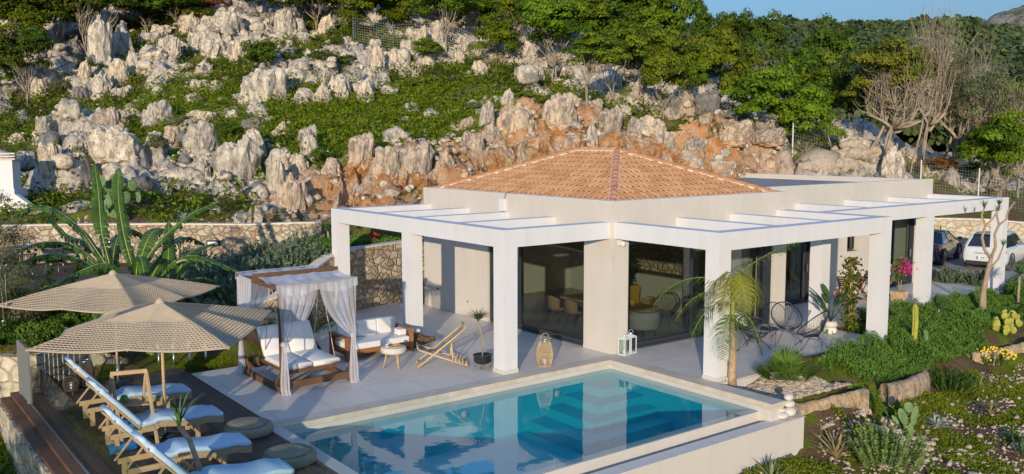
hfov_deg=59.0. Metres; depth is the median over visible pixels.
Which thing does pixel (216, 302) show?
lavender
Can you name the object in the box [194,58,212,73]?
boulder
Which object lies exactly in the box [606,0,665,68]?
oak tree
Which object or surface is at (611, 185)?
villa
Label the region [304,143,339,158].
shrub
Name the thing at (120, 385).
side table
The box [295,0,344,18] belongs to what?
oak tree
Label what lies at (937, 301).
yucca
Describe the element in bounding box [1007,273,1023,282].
lavender
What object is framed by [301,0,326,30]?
oak tree
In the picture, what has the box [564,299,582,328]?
dining chair
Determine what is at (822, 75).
oak tree
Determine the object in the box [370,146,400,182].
boulder
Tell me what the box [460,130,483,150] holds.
boulder
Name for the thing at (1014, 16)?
hills
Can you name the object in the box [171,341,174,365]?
torch light
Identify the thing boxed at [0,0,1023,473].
ground
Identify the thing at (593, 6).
oak tree
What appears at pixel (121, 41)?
boulder
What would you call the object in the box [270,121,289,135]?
boulder
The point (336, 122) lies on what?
brambles
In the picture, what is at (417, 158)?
boulder
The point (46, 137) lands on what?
outcrops
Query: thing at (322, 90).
boulder
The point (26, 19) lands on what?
oak tree
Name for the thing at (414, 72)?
boulder
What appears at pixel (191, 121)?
boulder
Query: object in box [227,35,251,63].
boulder
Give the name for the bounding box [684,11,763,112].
oak tree
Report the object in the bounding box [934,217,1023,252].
stone wall
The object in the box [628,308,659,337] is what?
armchair
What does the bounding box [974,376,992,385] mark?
aloe
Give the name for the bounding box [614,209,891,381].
pergola
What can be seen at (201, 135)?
boulder
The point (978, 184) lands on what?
wire fence
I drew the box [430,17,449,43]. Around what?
boulder
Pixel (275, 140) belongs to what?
shrub
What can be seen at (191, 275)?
lavender
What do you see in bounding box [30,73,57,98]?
boulder
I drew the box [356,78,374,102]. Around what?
boulder
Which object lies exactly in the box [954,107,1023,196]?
oak tree
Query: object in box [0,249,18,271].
rope chair
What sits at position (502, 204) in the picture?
aerial box
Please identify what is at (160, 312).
parasol
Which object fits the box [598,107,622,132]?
boulder
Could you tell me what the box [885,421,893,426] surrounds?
stone
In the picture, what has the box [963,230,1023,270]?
parked car
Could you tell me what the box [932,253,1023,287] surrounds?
driveway
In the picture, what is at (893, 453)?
spurge bush
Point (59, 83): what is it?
shrub
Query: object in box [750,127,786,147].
boulder
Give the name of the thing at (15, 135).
boulder
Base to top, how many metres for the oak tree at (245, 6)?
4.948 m
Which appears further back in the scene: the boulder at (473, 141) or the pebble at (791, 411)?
the boulder at (473, 141)
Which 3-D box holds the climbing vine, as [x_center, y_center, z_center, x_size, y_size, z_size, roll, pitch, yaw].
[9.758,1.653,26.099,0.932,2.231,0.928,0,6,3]
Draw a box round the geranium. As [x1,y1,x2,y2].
[364,231,379,238]
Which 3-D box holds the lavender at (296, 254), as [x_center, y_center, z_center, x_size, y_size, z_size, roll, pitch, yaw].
[-6.783,0.538,28.332,2.278,1.186,2.234,-5,8,-37]
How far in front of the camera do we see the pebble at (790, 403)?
19.17 m
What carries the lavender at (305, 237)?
on the ground at (158, 156)
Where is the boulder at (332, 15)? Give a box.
[330,6,350,26]
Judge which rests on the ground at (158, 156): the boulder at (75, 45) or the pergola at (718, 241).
the boulder at (75, 45)
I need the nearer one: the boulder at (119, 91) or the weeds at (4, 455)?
the weeds at (4, 455)
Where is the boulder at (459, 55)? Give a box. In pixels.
[453,50,465,64]
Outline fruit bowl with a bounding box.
[629,300,636,305]
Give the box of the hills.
[986,5,1023,25]
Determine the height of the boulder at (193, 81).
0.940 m
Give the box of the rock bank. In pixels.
[324,130,767,209]
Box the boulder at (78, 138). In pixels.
[62,129,87,151]
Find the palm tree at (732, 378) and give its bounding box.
[651,242,798,387]
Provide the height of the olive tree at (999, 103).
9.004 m
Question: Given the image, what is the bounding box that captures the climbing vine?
[838,256,866,331]
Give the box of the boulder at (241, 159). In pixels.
[209,136,263,186]
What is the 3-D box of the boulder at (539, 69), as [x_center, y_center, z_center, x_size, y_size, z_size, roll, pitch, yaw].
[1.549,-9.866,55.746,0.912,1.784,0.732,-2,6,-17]
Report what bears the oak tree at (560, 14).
on the ground at (158, 156)
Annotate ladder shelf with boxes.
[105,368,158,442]
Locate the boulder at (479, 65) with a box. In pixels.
[472,60,488,75]
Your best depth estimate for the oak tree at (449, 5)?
59.36 m
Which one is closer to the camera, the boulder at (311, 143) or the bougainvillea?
the bougainvillea
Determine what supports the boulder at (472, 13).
on the ground at (158, 156)
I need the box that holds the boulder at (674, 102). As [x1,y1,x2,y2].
[663,94,681,115]
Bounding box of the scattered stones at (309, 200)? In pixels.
[1,0,791,222]
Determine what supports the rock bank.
on the ground at (158, 156)
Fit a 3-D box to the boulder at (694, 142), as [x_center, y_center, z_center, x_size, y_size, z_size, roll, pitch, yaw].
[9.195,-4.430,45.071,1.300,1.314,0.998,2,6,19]
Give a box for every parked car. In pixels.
[932,229,962,264]
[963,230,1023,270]
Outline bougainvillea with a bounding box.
[890,256,917,306]
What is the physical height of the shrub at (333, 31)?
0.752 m
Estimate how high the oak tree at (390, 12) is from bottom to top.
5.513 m
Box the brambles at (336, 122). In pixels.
[0,2,914,223]
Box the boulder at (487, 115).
[479,100,494,126]
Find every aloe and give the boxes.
[743,456,795,473]
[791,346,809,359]
[808,430,859,458]
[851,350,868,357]
[972,398,1007,414]
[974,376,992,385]
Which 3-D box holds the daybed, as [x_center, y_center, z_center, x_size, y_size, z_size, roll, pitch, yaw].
[-5.001,2.020,20.993,2.140,2.520,2.711,-5,8,-37]
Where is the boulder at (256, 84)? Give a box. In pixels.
[238,67,288,105]
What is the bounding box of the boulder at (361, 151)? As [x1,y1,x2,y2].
[347,132,374,169]
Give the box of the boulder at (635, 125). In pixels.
[626,117,644,133]
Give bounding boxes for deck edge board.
[180,368,259,416]
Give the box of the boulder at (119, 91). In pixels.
[110,85,133,98]
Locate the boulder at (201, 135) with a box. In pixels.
[182,120,217,154]
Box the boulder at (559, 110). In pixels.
[542,92,579,131]
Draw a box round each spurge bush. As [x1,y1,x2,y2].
[847,420,935,473]
[1012,435,1023,455]
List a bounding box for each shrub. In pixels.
[20,166,34,171]
[48,77,71,90]
[73,59,107,67]
[123,122,147,136]
[146,132,173,148]
[169,114,191,125]
[170,153,185,160]
[182,6,216,15]
[188,0,233,6]
[214,120,244,134]
[238,33,281,63]
[263,129,297,146]
[278,48,304,59]
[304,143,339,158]
[306,47,339,58]
[321,26,345,35]
[325,32,344,45]
[334,52,355,62]
[400,80,414,85]
[442,93,465,99]
[461,87,483,93]
[462,60,472,67]
[463,101,483,108]
[484,83,505,90]
[501,66,514,72]
[514,90,537,96]
[536,95,550,102]
[667,126,681,130]
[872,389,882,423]
[915,154,963,167]
[958,160,1009,176]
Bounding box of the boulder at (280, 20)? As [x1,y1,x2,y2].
[273,7,296,36]
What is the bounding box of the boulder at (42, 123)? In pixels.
[35,116,50,134]
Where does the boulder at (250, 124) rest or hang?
on the ground at (158, 156)
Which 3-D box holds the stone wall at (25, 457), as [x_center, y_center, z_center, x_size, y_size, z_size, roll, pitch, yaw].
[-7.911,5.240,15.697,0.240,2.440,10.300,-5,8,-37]
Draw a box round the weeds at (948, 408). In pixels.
[742,369,1023,473]
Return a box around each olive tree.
[0,189,50,325]
[913,10,1002,164]
[944,60,1023,194]
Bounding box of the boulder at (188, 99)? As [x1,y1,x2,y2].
[184,92,202,103]
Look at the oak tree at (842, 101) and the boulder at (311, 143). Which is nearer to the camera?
the boulder at (311, 143)
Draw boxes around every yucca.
[167,390,202,470]
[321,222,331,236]
[925,291,947,324]
[1005,260,1023,303]
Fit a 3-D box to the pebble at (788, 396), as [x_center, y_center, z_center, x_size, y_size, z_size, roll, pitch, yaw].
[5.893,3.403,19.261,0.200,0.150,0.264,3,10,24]
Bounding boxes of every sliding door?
[490,241,583,345]
[627,241,768,349]
[785,241,809,304]
[889,218,914,286]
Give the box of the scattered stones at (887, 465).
[757,363,1023,473]
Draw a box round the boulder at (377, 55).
[370,41,384,70]
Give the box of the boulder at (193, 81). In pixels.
[190,79,208,90]
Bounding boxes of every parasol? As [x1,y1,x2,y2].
[0,270,219,384]
[25,298,271,438]
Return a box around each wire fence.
[352,14,578,61]
[792,121,883,156]
[904,158,1023,211]
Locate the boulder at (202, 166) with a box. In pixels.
[193,158,211,177]
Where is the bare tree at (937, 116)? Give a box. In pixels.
[891,0,962,177]
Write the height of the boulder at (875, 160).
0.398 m
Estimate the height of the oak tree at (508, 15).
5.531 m
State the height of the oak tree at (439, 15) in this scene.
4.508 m
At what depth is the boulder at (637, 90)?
48.21 m
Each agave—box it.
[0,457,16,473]
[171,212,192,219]
[923,413,961,429]
[1002,427,1023,441]
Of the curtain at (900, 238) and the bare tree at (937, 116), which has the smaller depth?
the curtain at (900, 238)
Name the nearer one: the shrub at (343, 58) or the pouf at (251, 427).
the pouf at (251, 427)
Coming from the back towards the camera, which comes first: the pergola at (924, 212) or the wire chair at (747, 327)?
the pergola at (924, 212)
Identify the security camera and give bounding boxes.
[618,240,625,246]
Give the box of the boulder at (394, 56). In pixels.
[385,49,405,68]
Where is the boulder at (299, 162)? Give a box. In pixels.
[285,153,308,172]
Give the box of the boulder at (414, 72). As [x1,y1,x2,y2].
[412,69,421,76]
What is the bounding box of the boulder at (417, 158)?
[399,142,434,175]
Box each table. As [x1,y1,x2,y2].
[2,245,86,264]
[106,381,133,389]
[172,451,196,473]
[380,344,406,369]
[560,293,659,332]
[757,326,777,344]
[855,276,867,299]
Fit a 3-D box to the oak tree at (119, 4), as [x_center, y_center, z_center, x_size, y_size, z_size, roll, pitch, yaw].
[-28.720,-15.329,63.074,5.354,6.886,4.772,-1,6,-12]
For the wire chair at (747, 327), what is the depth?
24.82 m
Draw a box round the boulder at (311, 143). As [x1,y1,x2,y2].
[300,128,318,161]
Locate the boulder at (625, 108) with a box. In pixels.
[614,104,631,115]
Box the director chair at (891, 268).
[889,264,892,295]
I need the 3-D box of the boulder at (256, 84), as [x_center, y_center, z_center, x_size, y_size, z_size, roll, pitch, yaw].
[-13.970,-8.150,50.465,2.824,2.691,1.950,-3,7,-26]
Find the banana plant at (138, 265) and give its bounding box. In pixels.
[0,164,237,354]
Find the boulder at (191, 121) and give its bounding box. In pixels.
[184,118,195,129]
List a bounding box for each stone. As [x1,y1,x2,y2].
[857,410,865,418]
[866,409,871,414]
[877,415,887,421]
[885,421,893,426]
[923,441,935,445]
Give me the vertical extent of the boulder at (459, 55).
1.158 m
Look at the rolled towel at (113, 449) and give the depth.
15.97 m
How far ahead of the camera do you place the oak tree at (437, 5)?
68.32 m
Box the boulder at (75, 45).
[64,36,85,64]
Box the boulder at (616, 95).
[605,91,620,104]
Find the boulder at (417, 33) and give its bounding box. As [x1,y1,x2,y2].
[412,25,427,45]
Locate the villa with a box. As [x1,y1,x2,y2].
[423,146,932,354]
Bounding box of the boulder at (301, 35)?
[295,30,309,43]
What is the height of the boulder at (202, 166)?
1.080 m
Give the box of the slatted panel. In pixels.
[16,339,31,403]
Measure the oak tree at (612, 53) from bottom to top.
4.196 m
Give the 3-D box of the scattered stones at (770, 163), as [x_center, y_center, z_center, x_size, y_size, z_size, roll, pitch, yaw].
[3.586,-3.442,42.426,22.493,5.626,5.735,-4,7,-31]
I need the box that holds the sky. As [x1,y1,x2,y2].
[663,0,1023,25]
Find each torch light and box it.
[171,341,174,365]
[203,339,206,366]
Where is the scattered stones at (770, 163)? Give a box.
[373,105,784,182]
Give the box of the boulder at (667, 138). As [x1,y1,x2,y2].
[655,131,675,147]
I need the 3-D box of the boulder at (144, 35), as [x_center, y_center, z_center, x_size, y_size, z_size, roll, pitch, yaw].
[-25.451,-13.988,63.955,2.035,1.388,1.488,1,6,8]
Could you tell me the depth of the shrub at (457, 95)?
51.09 m
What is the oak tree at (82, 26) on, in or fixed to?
on the ground at (158, 156)
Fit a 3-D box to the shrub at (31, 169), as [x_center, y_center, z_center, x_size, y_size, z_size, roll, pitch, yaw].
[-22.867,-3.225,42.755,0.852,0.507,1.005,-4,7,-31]
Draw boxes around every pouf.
[223,416,273,439]
[263,443,316,469]
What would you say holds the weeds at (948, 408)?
on the ground at (158, 156)
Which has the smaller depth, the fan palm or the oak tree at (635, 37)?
the fan palm
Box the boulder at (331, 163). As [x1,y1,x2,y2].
[321,157,340,175]
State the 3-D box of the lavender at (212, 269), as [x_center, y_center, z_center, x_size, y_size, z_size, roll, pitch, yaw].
[-8.776,0.972,27.399,2.494,0.979,2.439,-5,8,-37]
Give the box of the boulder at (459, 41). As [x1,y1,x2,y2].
[449,35,468,52]
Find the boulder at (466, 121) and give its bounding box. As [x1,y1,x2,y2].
[460,116,473,130]
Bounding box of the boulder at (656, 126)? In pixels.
[640,115,666,135]
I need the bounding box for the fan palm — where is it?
[751,344,824,383]
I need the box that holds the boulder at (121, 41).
[112,20,132,58]
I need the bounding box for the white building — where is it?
[0,153,33,212]
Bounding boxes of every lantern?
[62,374,79,395]
[77,354,94,389]
[536,333,552,366]
[618,331,629,355]
[626,329,636,353]
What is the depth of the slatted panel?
19.14 m
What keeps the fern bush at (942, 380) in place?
on the ground at (158, 156)
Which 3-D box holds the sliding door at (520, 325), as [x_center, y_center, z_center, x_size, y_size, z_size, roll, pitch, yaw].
[0.689,1.300,25.825,0.150,2.920,4.360,-5,8,-37]
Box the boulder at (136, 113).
[125,108,141,120]
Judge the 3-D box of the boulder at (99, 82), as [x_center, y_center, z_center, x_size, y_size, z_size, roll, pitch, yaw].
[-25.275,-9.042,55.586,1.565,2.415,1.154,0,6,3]
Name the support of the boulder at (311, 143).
on the ground at (158, 156)
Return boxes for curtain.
[729,248,749,323]
[789,242,801,299]
[893,219,906,280]
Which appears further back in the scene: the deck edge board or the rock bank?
the rock bank
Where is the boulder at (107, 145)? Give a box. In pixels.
[87,125,143,168]
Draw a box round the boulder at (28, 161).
[18,152,35,169]
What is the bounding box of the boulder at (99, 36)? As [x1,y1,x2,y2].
[87,14,112,66]
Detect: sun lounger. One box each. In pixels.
[64,356,191,425]
[85,377,223,453]
[100,404,251,473]
[131,430,294,473]
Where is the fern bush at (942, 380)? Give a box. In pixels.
[927,366,979,392]
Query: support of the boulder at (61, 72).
on the ground at (158, 156)
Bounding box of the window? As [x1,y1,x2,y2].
[847,236,853,249]
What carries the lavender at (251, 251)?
on the ground at (158, 156)
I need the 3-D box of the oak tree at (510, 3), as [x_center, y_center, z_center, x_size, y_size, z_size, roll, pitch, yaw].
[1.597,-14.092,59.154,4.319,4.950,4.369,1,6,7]
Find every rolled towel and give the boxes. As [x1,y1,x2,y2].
[108,440,138,454]
[124,420,136,427]
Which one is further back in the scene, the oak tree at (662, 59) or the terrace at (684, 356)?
the oak tree at (662, 59)
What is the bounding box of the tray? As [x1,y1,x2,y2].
[388,343,402,347]
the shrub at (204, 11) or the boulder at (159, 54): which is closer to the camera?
the boulder at (159, 54)
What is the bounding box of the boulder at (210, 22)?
[200,18,214,26]
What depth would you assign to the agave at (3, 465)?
18.02 m
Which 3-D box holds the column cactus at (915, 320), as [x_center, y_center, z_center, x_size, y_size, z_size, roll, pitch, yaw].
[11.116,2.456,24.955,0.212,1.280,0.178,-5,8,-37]
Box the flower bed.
[300,231,401,252]
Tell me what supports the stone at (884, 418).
on the ground at (158, 156)
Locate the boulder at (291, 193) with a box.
[276,172,306,211]
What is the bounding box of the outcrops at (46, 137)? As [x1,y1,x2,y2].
[0,0,739,195]
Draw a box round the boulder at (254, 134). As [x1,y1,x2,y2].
[242,128,267,158]
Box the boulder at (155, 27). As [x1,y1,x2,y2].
[150,24,171,33]
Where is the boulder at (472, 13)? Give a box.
[466,10,479,23]
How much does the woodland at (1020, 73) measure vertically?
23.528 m
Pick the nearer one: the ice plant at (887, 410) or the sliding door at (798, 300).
the ice plant at (887, 410)
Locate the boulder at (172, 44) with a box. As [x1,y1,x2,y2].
[163,34,181,59]
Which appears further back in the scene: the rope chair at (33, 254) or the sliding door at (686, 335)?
the rope chair at (33, 254)
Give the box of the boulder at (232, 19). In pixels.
[211,10,244,32]
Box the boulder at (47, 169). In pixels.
[36,142,62,178]
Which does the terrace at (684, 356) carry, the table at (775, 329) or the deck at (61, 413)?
the table at (775, 329)
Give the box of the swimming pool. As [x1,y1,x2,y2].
[273,355,804,473]
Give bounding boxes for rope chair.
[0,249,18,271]
[12,253,36,268]
[42,248,65,274]
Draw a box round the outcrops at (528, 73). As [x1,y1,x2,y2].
[0,0,870,213]
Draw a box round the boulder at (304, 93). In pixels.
[290,87,314,104]
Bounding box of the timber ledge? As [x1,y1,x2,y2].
[0,391,85,473]
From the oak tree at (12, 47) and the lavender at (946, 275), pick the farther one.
the oak tree at (12, 47)
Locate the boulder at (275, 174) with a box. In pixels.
[266,154,285,193]
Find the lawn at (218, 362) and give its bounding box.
[176,349,263,370]
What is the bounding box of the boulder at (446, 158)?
[432,147,454,176]
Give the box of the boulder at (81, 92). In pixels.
[72,86,90,103]
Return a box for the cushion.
[735,312,746,325]
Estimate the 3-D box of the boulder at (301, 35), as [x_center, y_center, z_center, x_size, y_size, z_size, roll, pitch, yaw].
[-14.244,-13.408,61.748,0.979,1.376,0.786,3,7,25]
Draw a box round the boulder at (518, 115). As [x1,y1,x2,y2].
[496,101,536,133]
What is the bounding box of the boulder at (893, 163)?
[880,146,905,177]
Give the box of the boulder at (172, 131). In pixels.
[164,125,182,146]
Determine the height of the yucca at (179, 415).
1.751 m
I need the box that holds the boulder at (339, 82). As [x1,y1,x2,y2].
[328,73,351,99]
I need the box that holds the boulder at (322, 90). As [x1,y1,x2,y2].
[313,80,331,103]
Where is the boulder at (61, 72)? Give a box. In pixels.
[57,68,77,79]
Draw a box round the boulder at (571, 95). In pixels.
[563,92,578,101]
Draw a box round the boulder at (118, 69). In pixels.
[108,58,130,87]
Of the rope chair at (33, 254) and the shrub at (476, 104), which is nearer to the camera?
the rope chair at (33, 254)
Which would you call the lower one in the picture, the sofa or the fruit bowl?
the sofa
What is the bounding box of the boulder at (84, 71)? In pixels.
[77,60,91,81]
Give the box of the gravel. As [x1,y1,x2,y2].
[743,372,850,399]
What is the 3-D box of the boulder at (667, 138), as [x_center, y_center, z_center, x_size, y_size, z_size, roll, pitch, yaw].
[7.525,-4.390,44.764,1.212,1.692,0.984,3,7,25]
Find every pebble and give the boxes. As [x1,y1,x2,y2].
[778,412,788,418]
[784,393,792,400]
[784,407,796,415]
[785,400,794,406]
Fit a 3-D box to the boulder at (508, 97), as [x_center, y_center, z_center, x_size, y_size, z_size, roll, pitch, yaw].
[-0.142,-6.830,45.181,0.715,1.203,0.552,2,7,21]
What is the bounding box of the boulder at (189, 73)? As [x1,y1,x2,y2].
[177,72,197,81]
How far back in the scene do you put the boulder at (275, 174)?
36.17 m
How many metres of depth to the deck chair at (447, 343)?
22.10 m
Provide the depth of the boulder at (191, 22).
64.44 m
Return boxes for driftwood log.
[406,332,435,347]
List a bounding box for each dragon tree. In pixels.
[457,308,493,368]
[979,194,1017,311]
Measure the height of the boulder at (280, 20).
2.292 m
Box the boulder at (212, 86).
[209,80,223,89]
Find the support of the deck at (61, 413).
on the ground at (158, 156)
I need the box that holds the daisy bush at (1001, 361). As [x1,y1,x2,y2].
[972,346,1016,366]
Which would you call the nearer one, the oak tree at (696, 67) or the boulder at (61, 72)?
the oak tree at (696, 67)
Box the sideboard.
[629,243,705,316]
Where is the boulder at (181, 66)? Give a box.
[169,63,193,72]
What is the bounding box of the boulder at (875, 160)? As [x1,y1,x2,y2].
[869,156,879,163]
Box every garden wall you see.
[784,388,868,415]
[879,370,930,406]
[968,342,1023,364]
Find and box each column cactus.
[911,303,918,343]
[923,330,928,343]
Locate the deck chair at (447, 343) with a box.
[416,322,468,368]
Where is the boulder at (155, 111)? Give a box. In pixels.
[141,99,172,129]
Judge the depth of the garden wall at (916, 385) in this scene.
22.49 m
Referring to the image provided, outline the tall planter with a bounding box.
[628,244,641,328]
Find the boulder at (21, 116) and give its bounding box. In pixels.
[16,108,30,123]
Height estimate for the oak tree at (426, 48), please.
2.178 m
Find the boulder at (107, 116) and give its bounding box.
[92,106,128,127]
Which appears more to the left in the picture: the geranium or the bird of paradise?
the geranium
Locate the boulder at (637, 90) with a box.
[629,78,643,100]
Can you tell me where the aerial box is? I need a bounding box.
[499,191,511,210]
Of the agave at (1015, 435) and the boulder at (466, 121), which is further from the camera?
the boulder at (466, 121)
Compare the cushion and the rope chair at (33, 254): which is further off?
the rope chair at (33, 254)
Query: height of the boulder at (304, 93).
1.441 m
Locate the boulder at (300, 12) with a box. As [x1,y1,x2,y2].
[284,0,313,20]
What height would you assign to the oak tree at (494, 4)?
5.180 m
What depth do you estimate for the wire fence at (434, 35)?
59.66 m
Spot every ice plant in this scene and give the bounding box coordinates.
[766,281,1023,385]
[844,312,865,333]
[847,383,895,420]
[857,337,897,350]
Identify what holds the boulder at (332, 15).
on the ground at (158, 156)
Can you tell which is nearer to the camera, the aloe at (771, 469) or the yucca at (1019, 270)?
the aloe at (771, 469)
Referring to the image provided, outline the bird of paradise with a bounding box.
[808,283,858,333]
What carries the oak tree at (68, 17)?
on the ground at (158, 156)
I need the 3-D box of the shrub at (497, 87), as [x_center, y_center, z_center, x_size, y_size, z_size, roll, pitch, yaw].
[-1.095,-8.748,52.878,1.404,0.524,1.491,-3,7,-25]
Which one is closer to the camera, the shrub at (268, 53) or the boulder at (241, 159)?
the boulder at (241, 159)
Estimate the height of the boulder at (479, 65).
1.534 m
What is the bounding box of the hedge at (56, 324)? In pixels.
[0,263,105,349]
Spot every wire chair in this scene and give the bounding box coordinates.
[652,292,679,330]
[729,308,754,339]
[737,315,770,354]
[771,301,802,342]
[795,311,829,350]
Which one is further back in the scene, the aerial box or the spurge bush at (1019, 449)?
the aerial box
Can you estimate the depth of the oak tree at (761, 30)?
62.83 m
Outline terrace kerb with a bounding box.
[737,342,887,388]
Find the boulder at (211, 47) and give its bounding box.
[201,38,228,58]
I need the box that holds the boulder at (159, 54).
[137,48,169,61]
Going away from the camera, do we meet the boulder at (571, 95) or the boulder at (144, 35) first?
the boulder at (571, 95)
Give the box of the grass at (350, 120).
[134,81,625,171]
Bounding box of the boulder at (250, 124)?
[240,116,265,130]
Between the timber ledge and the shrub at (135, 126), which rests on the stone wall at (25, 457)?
the timber ledge
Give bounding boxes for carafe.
[120,395,128,402]
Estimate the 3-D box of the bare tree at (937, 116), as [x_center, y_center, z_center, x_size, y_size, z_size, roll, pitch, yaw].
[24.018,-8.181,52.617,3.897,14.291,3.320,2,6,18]
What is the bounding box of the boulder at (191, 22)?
[178,12,199,34]
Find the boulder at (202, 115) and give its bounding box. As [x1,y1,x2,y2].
[186,110,217,122]
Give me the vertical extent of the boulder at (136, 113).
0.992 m
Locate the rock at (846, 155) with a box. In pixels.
[794,137,883,174]
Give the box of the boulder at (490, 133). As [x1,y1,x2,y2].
[481,121,500,143]
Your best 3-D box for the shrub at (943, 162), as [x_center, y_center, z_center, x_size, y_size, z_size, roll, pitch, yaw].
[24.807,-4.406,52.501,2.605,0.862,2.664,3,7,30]
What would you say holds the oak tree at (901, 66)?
on the ground at (158, 156)
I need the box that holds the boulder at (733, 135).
[719,123,750,147]
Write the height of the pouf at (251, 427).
0.230 m
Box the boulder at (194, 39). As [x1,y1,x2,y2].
[186,31,205,50]
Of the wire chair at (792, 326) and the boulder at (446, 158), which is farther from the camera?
the boulder at (446, 158)
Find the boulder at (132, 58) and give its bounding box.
[126,47,138,71]
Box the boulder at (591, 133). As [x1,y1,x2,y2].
[586,120,597,145]
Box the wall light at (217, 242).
[206,240,219,245]
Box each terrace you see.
[192,302,609,421]
[612,279,1005,384]
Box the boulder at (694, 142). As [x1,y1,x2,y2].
[684,135,708,156]
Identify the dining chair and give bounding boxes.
[547,295,567,324]
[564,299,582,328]
[641,296,655,304]
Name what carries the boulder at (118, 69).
on the ground at (158, 156)
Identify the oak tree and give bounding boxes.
[0,0,50,62]
[0,0,55,37]
[0,30,54,106]
[0,43,26,99]
[12,0,86,50]
[14,24,54,95]
[22,0,102,42]
[59,0,117,53]
[60,0,142,26]
[109,0,163,20]
[118,0,181,32]
[150,1,190,20]
[151,0,209,27]
[236,0,268,14]
[266,0,304,21]
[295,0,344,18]
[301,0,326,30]
[334,0,419,44]
[379,0,438,24]
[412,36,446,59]
[413,0,464,59]
[414,0,453,19]
[431,0,484,28]
[457,0,491,34]
[469,9,520,69]
[479,2,530,30]
[482,0,526,51]
[502,0,551,59]
[514,0,591,85]
[539,0,602,45]
[549,0,611,61]
[559,30,632,108]
[583,0,671,69]
[599,17,668,105]
[605,0,648,67]
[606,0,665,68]
[606,7,670,81]
[632,0,694,70]
[638,25,704,118]
[676,42,713,99]
[678,0,713,52]
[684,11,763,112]
[711,7,754,66]
[714,56,778,118]
[719,66,808,148]
[735,8,790,108]
[763,44,828,133]
[776,83,848,155]
[792,13,860,93]
[798,47,859,149]
[831,47,879,135]
[839,29,947,164]
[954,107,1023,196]
[985,76,1023,197]
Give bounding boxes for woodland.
[673,17,1023,173]
[723,22,1022,109]
[724,14,1023,91]
[887,66,1023,109]
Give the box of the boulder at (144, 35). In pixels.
[137,29,167,44]
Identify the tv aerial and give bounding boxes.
[731,165,763,177]
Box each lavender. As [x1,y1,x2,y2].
[148,244,224,277]
[159,269,234,303]
[178,297,228,331]
[184,252,260,283]
[202,274,275,306]
[225,235,292,265]
[231,252,307,287]
[259,306,339,333]
[262,236,331,267]
[275,227,326,251]
[931,264,970,283]
[961,268,1004,286]
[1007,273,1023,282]
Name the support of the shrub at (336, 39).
on the ground at (158, 156)
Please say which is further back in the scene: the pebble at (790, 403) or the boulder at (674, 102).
the boulder at (674, 102)
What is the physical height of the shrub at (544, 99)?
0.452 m
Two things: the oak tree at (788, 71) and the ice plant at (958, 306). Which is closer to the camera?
the ice plant at (958, 306)
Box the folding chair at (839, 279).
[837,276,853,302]
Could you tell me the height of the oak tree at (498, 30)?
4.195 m
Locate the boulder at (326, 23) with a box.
[317,14,335,36]
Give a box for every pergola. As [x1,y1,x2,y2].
[331,204,609,374]
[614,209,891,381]
[795,194,1008,329]
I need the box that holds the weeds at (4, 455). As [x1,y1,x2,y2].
[0,435,15,473]
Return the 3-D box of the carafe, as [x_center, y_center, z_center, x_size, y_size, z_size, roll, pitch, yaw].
[-7.082,2.915,16.511,0.170,0.270,0.167,-5,8,-37]
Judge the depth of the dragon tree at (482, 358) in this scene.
21.86 m
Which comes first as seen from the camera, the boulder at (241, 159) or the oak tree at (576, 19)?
the boulder at (241, 159)
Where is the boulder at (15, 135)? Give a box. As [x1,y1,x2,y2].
[7,132,26,143]
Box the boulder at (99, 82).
[88,70,112,94]
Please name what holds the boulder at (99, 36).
on the ground at (158, 156)
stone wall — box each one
[0,221,321,262]
[0,349,127,402]
[0,403,50,473]
[214,237,424,333]
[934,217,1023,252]
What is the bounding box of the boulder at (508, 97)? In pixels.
[501,88,514,105]
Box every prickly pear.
[97,174,140,217]
[892,402,918,440]
[992,309,1022,334]
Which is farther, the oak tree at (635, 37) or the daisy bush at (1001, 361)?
the oak tree at (635, 37)
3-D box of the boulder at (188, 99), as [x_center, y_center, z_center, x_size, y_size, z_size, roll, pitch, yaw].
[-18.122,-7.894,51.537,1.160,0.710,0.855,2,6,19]
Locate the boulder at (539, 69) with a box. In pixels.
[533,62,544,79]
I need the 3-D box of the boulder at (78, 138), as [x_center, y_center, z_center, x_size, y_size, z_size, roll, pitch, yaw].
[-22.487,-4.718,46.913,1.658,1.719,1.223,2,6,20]
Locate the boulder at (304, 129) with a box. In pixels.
[298,124,317,145]
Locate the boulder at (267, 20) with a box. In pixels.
[263,18,271,24]
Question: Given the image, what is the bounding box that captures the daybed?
[236,265,358,395]
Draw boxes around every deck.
[1,265,130,291]
[31,368,338,473]
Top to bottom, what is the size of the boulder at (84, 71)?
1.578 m
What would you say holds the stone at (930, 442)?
on the ground at (158, 156)
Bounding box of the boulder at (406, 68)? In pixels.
[398,60,412,76]
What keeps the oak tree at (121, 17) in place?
on the ground at (158, 156)
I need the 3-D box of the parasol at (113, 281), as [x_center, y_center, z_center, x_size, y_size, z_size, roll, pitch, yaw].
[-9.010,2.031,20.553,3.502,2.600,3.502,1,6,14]
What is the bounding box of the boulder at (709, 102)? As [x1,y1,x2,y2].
[693,90,722,114]
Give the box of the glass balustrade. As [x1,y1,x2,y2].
[30,404,89,473]
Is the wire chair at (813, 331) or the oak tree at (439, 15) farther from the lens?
the oak tree at (439, 15)
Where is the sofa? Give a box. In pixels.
[328,316,413,361]
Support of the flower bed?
on the ground at (158, 156)

